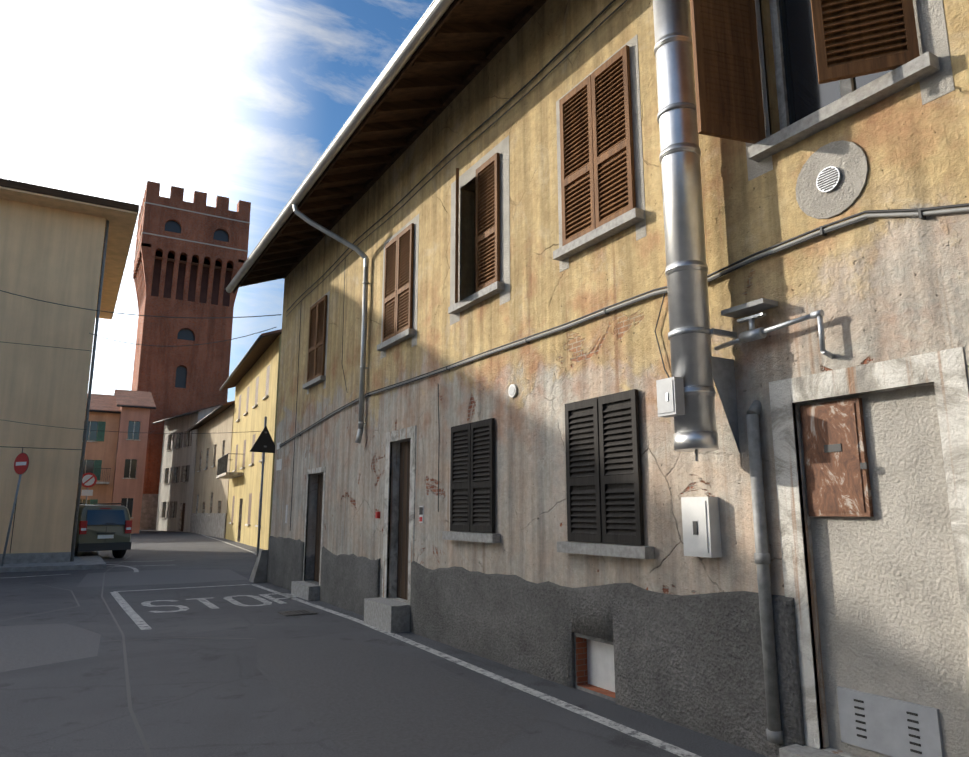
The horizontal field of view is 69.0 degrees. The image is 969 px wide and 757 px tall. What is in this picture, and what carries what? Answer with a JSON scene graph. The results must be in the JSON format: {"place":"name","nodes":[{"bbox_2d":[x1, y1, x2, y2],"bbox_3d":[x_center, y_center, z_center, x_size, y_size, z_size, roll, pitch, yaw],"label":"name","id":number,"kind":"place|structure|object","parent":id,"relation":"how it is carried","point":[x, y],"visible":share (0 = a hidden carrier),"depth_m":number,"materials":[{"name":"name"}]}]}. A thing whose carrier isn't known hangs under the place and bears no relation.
{"place":"outdoors","nodes":[
{"label":"outdoors","id":0,"kind":"place"},
{"bbox_2d":[0,551,105,572],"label":"sidewalk","id":1,"kind":"structure","parent":0,"point":[84,560],"depth_m":19.93,"materials":[{"name":"concrete"}]},
{"bbox_2d":[1,453,28,565],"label":"no entry sign","id":2,"kind":"object","parent":1,"relation":"on","point":[21,463],"visible":0.96,"depth_m":19.86,"materials":[{"name":"red metal"}]},
{"bbox_2d":[81,473,96,504],"bbox_3d":[-15.968,5.354,28.188,0.593,3.146,0.086,6,-12,-30],"label":"no parking sign","id":3,"kind":"object","parent":1,"relation":"on","point":[89,480],"visible":0.88,"depth_m":28.36,"materials":[{"name":"white"}]},
{"bbox_2d":[76,393,120,504],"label":"pink house","id":4,"kind":"structure","parent":0,"point":[101,444],"depth_m":53.03,"materials":[{"name":"paint"}]},
{"bbox_2d":[111,389,155,533],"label":"pink house","id":5,"kind":"structure","parent":0,"point":[130,461],"depth_m":53.40,"materials":[{"name":"paint"}]},
{"bbox_2d":[131,181,250,529],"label":"tower","id":6,"kind":"structure","parent":0,"point":[190,258],"depth_m":68.41,"materials":[{"name":"brick"}]},
{"bbox_2d":[153,401,231,531],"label":"white house","id":7,"kind":"structure","parent":0,"point":[176,487],"depth_m":59.35,"materials":[{"name":"paint"}]},
{"bbox_2d":[0,0,433,401],"label":"sky","id":8,"kind":"structure","parent":0,"point":[236,100],"materials":[{"name":"white"}]},
{"bbox_2d":[216,329,281,549],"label":"yellow house","id":9,"kind":"structure","parent":0,"point":[253,378],"depth_m":35.58,"materials":[{"name":"paint"}]},
{"bbox_2d":[0,530,768,756],"bbox_3d":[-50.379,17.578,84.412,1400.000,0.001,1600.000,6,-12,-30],"label":"ground","id":10,"kind":"structure","parent":0,"point":[214,691],"depth_m":6.72,"materials":[{"name":"grey asphalt"}]},
{"bbox_2d":[0,178,138,563],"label":"cream building","id":11,"kind":"structure","parent":10,"relation":"on","point":[63,247],"depth_m":21.49,"materials":[{"name":"paint"}]},
{"bbox_2d":[71,503,131,557],"bbox_3d":[-14.609,5.477,25.497,4.420,1.896,2.160,-9,-14,39],"label":"parked van","id":12,"kind":"object","parent":10,"relation":"on","point":[103,526],"visible":0.67,"depth_m":24.18,"materials":[{"name":"green paint"}]},
{"bbox_2d":[187,401,234,538],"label":"beige house","id":13,"kind":"structure","parent":10,"relation":"on","point":[210,500],"depth_m":48.99,"materials":[{"name":"paint"}]},
{"bbox_2d":[249,550,267,582],"bbox_3d":[-5.245,4.389,16.551,0.420,0.720,0.480,6,-12,-30],"label":"corner stone","id":14,"kind":"object","parent":10,"relation":"on","point":[259,572],"visible":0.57,"depth_m":16.35,"materials":[{"name":"grey stone"}]},
{"bbox_2d":[250,417,274,558],"bbox_3d":[-5.501,2.903,17.385,0.780,3.950,0.084,10,-14,-42],"label":"triangle sign","id":15,"kind":"object","parent":10,"relation":"on","point":[264,443],"visible":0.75,"depth_m":17.52,"materials":[{"name":"grey metal"}]},
{"bbox_2d":[0,556,545,756],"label":"road wear","id":16,"kind":"object","parent":10,"relation":"on","point":[349,699],"visible":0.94,"depth_m":6.54,"materials":[{"name":"asphalt"}]},
{"bbox_2d":[7,535,700,756],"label":"road markings","id":17,"kind":"object","parent":10,"relation":"on","point":[139,621],"visible":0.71,"depth_m":8.43,"materials":[{"name":"paint"}]},
{"bbox_2d":[270,0,968,756],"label":"house walls","id":18,"kind":"structure","parent":0,"point":[886,604],"depth_m":6.11,"materials":[{"name":"beige paint"}]},
{"bbox_2d":[0,290,280,433],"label":"overhead cables","id":19,"kind":"object","parent":18,"relation":"attached to","point":[151,345],"visible":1,"depth_m":18.22,"materials":[{"name":"grey plastic"}]},
{"bbox_2d":[233,0,546,292],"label":"house rafters","id":20,"kind":"object","parent":18,"relation":"attached to","point":[463,44],"visible":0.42,"depth_m":10.13,"materials":[{"name":"brown wood"}]},
{"bbox_2d":[226,0,453,443],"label":"rain gutter","id":21,"kind":"object","parent":20,"relation":"attached to","point":[436,10],"visible":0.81,"depth_m":11.16,"materials":[{"name":"grey metal"}]},
{"bbox_2d":[266,536,805,756],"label":"wall plinth","id":22,"kind":"structure","parent":18,"relation":"attached to","point":[693,662],"depth_m":5.93,"materials":[{"name":"grey concrete"}]},
{"bbox_2d":[450,389,644,544],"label":"window shutters","id":23,"kind":"object","parent":18,"relation":"attached to","point":[603,475],"visible":1,"depth_m":6.58,"materials":[{"name":"black wood"}]},
{"bbox_2d":[276,140,943,756],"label":"wall fixtures","id":24,"kind":"object","parent":18,"relation":"attached to","point":[832,176],"visible":0.94,"depth_m":4.57,"materials":[{"name":"white"}]},
{"bbox_2d":[306,0,919,382],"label":"brown window shutters","id":25,"kind":"object","parent":18,"relation":"attached to","point":[854,38],"visible":0.94,"depth_m":6.56,"materials":[{"name":"brown wood"}]},
{"bbox_2d":[279,0,968,528],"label":"facade cables","id":26,"kind":"object","parent":18,"relation":"attached to","point":[839,224],"visible":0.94,"depth_m":6.76,"materials":[{"name":"grey plastic"}]},
{"bbox_2d":[375,398,873,520],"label":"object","id":27,"kind":"object","parent":18,"relation":"attached to","point":[838,484],"depth_m":4.55,"materials":[{"name":"brown metal"}]},
{"bbox_2d":[291,0,968,756],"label":"house frames","id":28,"kind":"structure","parent":18,"relation":"attached to","point":[929,68],"depth_m":4.76,"materials":[{"name":"grey stone"}]},
{"bbox_2d":[314,441,410,599],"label":"doors","id":29,"kind":"structure","parent":28,"relation":"in","point":[403,533],"depth_m":10.59,"materials":[{"name":"grey wood"}]},
{"bbox_2d":[769,0,891,129],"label":"window","id":30,"kind":"structure","parent":28,"relation":"in","point":[802,92],"depth_m":5.21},
{"bbox_2d":[653,0,739,460],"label":"flue","id":31,"kind":"object","parent":18,"relation":"attached to","point":[686,394],"visible":1,"depth_m":5.27,"materials":[{"name":"metal"}]},
{"bbox_2d":[746,400,783,743],"bbox_3d":[1.932,1.268,4.848,0.156,2.269,0.100,6,-12,-30],"label":"drain pipe","id":32,"kind":"object","parent":18,"relation":"attached to","point":[774,731],"visible":0.96,"depth_m":4.79,"materials":[{"name":"grey metal"}]},
{"bbox_2d":[714,298,833,358],"bbox_3d":[1.990,-0.303,4.963,0.184,0.491,0.892,6,-12,-30],"label":"wall bracket","id":33,"kind":"object","parent":18,"relation":"attached to","point":[748,308],"visible":0.98,"depth_m":4.99,"materials":[{"name":"metal"}]}
]}

